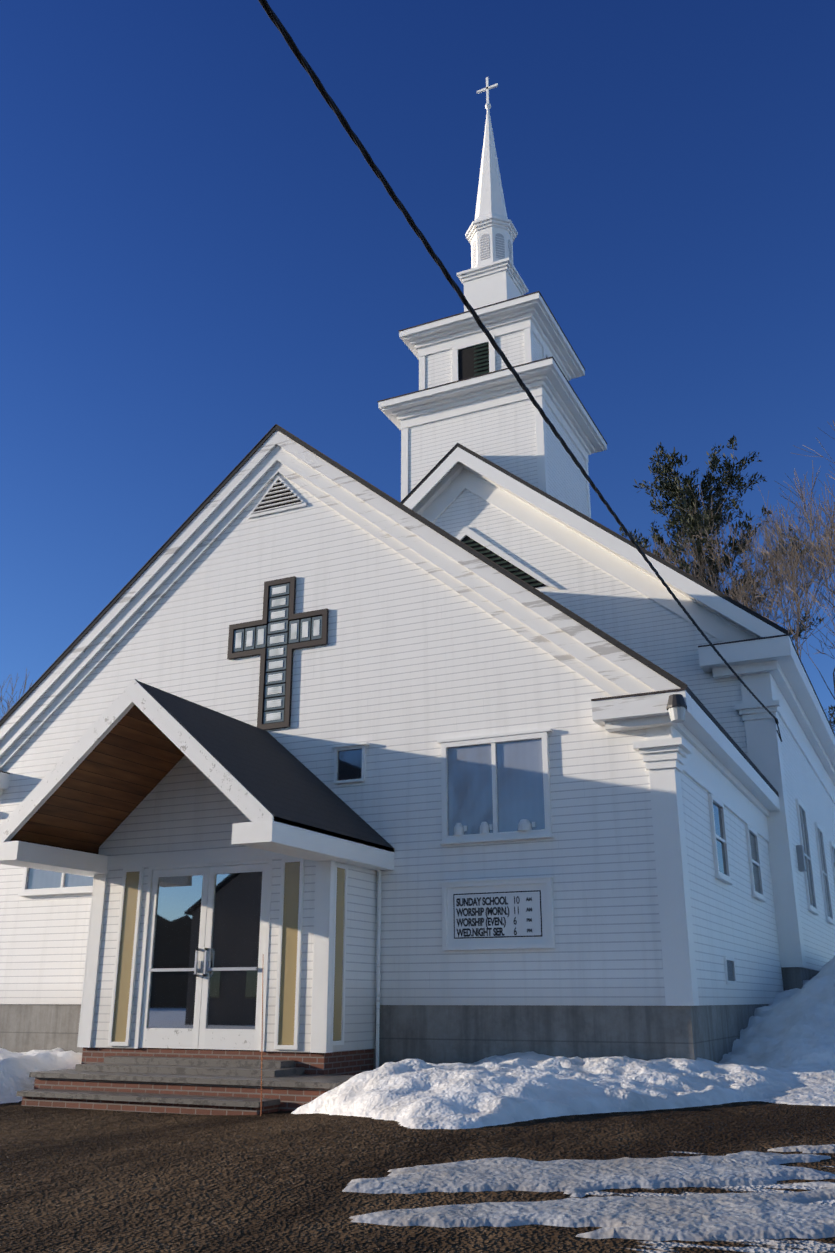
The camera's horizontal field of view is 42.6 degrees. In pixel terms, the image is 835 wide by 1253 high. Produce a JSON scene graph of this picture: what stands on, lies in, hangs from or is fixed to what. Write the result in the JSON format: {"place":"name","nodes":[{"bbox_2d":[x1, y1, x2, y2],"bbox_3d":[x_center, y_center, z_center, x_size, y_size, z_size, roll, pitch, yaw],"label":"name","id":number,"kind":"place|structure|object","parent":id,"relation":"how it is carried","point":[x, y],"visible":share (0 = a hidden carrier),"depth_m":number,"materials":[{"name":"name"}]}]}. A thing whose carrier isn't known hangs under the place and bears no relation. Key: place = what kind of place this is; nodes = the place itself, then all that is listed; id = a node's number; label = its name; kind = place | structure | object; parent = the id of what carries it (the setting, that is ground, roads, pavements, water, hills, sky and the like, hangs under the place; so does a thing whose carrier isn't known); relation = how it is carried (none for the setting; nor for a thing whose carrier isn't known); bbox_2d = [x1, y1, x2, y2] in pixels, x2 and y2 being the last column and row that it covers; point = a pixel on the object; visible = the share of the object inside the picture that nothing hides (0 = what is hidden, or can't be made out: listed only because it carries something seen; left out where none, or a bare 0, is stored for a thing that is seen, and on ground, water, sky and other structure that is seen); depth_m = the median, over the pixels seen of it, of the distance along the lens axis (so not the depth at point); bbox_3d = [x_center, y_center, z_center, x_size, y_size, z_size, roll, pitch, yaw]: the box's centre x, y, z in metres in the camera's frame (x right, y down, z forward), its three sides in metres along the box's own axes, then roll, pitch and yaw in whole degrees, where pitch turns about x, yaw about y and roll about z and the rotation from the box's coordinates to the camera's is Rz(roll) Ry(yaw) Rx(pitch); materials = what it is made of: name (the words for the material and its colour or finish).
{"place":"outdoors","nodes":[
{"label":"outdoors","id":0,"kind":"place"},
{"bbox_2d":[0,1101,153,1134],"bbox_3d":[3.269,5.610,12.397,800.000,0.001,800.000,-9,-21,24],"label":"ground","id":1,"kind":"structure","parent":0,"point":[16,1117],"depth_m":11.82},
{"bbox_2d":[0,669,32,716],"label":"bare tree","id":2,"kind":"object","parent":1,"relation":"on","point":[1,699],"visible":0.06,"depth_m":45.62,"materials":[{"name":"brown plant"}]},
{"bbox_2d":[16,974,354,1115],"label":"entrance steps","id":3,"kind":"structure","parent":1,"relation":"on","point":[202,1086],"depth_m":12.73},
{"bbox_2d":[0,679,393,1074],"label":"entrance vestibule","id":4,"kind":"object","parent":1,"relation":"on","point":[226,862],"visible":0.98,"depth_m":14.37,"materials":[{"name":"white wood"}]},
{"bbox_2d":[0,424,783,1069],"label":"church building","id":5,"kind":"structure","parent":1,"relation":"on","point":[468,722],"depth_m":15.28,"materials":[{"name":"white wood"}]},
{"bbox_2d":[227,576,328,729],"bbox_3d":[-2.234,0.410,16.951,1.840,2.480,0.050,-9,-21,24],"label":"cross","id":6,"kind":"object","parent":5,"relation":"attached to","point":[277,634],"depth_m":16.93,"materials":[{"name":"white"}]},
{"bbox_2d":[0,956,834,1241],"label":"snow banks","id":7,"kind":"object","parent":1,"relation":"on","point":[783,1049],"visible":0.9,"depth_m":9.54,"materials":[{"name":"white snow"}]},
{"bbox_2d":[0,1101,834,1252],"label":"asphalt parking lot","id":8,"kind":"structure","parent":1,"relation":"on","point":[275,1182],"depth_m":7.31,"materials":[{"name":"black asphalt"}]},
{"bbox_2d":[400,442,834,990],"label":"church","id":9,"kind":"structure","parent":1,"relation":"on","point":[606,580],"depth_m":23.45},
{"bbox_2d":[456,917,505,927],"bbox_3d":[0.837,3.921,14.160,0.706,0.137,0.001,-9,-21,24],"label":"sign text","id":10,"kind":"object","parent":9,"relation":"attached to","point":[469,920],"visible":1,"depth_m":14.17,"materials":[{"name":"black paint"}]},
{"bbox_2d":[457,928,504,936],"bbox_3d":[0.827,4.032,14.126,0.684,0.106,0.001,-9,-21,24],"label":"sign text","id":11,"kind":"object","parent":9,"relation":"attached to","point":[477,933],"visible":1,"depth_m":14.12,"materials":[{"name":"black paint"}]},
{"bbox_2d":[456,896,507,905],"bbox_3d":[0.857,3.656,14.242,0.741,0.106,0.001,-9,-21,24],"label":"sign text","id":12,"kind":"object","parent":9,"relation":"attached to","point":[475,902],"visible":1,"depth_m":14.25,"materials":[{"name":"black paint"}]},
{"bbox_2d":[456,906,508,917],"bbox_3d":[0.862,3.793,14.192,0.762,0.137,0.001,-9,-21,24],"label":"sign text","id":13,"kind":"object","parent":9,"relation":"attached to","point":[490,910],"visible":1,"depth_m":14.20,"materials":[{"name":"black paint"}]},
{"bbox_2d":[377,108,607,517],"bbox_3d":[2.142,-8.445,29.970,4.780,15.420,4.780,-9,-21,24],"label":"steeple","id":14,"kind":"object","parent":9,"relation":"on","point":[470,394],"visible":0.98,"depth_m":27.64,"materials":[{"name":"white wood"}]},
{"bbox_2d":[477,77,497,109],"bbox_3d":[2.142,-16.284,32.706,0.680,1.215,0.190,-9,-21,24],"label":"cross","id":15,"kind":"object","parent":14,"relation":"on","point":[487,89],"visible":0.96,"depth_m":32.69,"materials":[{"name":"white metal"}]},
{"bbox_2d":[258,0,781,741],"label":"service cable","id":16,"kind":"object","parent":9,"relation":"attached to","point":[290,42],"visible":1,"depth_m":7.53,"materials":[{"name":"black rubber"}]},
{"bbox_2d":[666,694,686,722],"bbox_3d":[3.269,1.033,13.502,0.260,0.330,0.253,-9,-21,24],"label":"yard light","id":17,"kind":"object","parent":9,"relation":"attached to","point":[676,707],"visible":1,"depth_m":13.42,"materials":[{"name":"grey plastic"}]},
{"bbox_2d":[619,435,834,730],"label":"pine","id":18,"kind":"object","parent":1,"relation":"on","point":[672,487],"visible":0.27,"depth_m":50.04,"materials":[{"name":"green plant"}]},
{"bbox_2d":[645,483,834,658],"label":"bare tree","id":19,"kind":"object","parent":1,"relation":"on","point":[783,560],"visible":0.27,"depth_m":45.57,"materials":[{"name":"brown plant"}]},
{"bbox_2d":[659,421,834,658],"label":"bare tree","id":20,"kind":"object","parent":1,"relation":"on","point":[759,556],"visible":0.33,"depth_m":43.95,"materials":[{"name":"brown plant"}]},
{"bbox_2d":[697,468,834,699],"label":"bare tree","id":21,"kind":"object","parent":1,"relation":"on","point":[831,561],"visible":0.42,"depth_m":38.95,"materials":[{"name":"brown plant"}]},
{"bbox_2d":[0,0,834,733],"label":"sky","id":22,"kind":"structure","parent":0,"point":[199,257],"materials":[{"name":"blue"}]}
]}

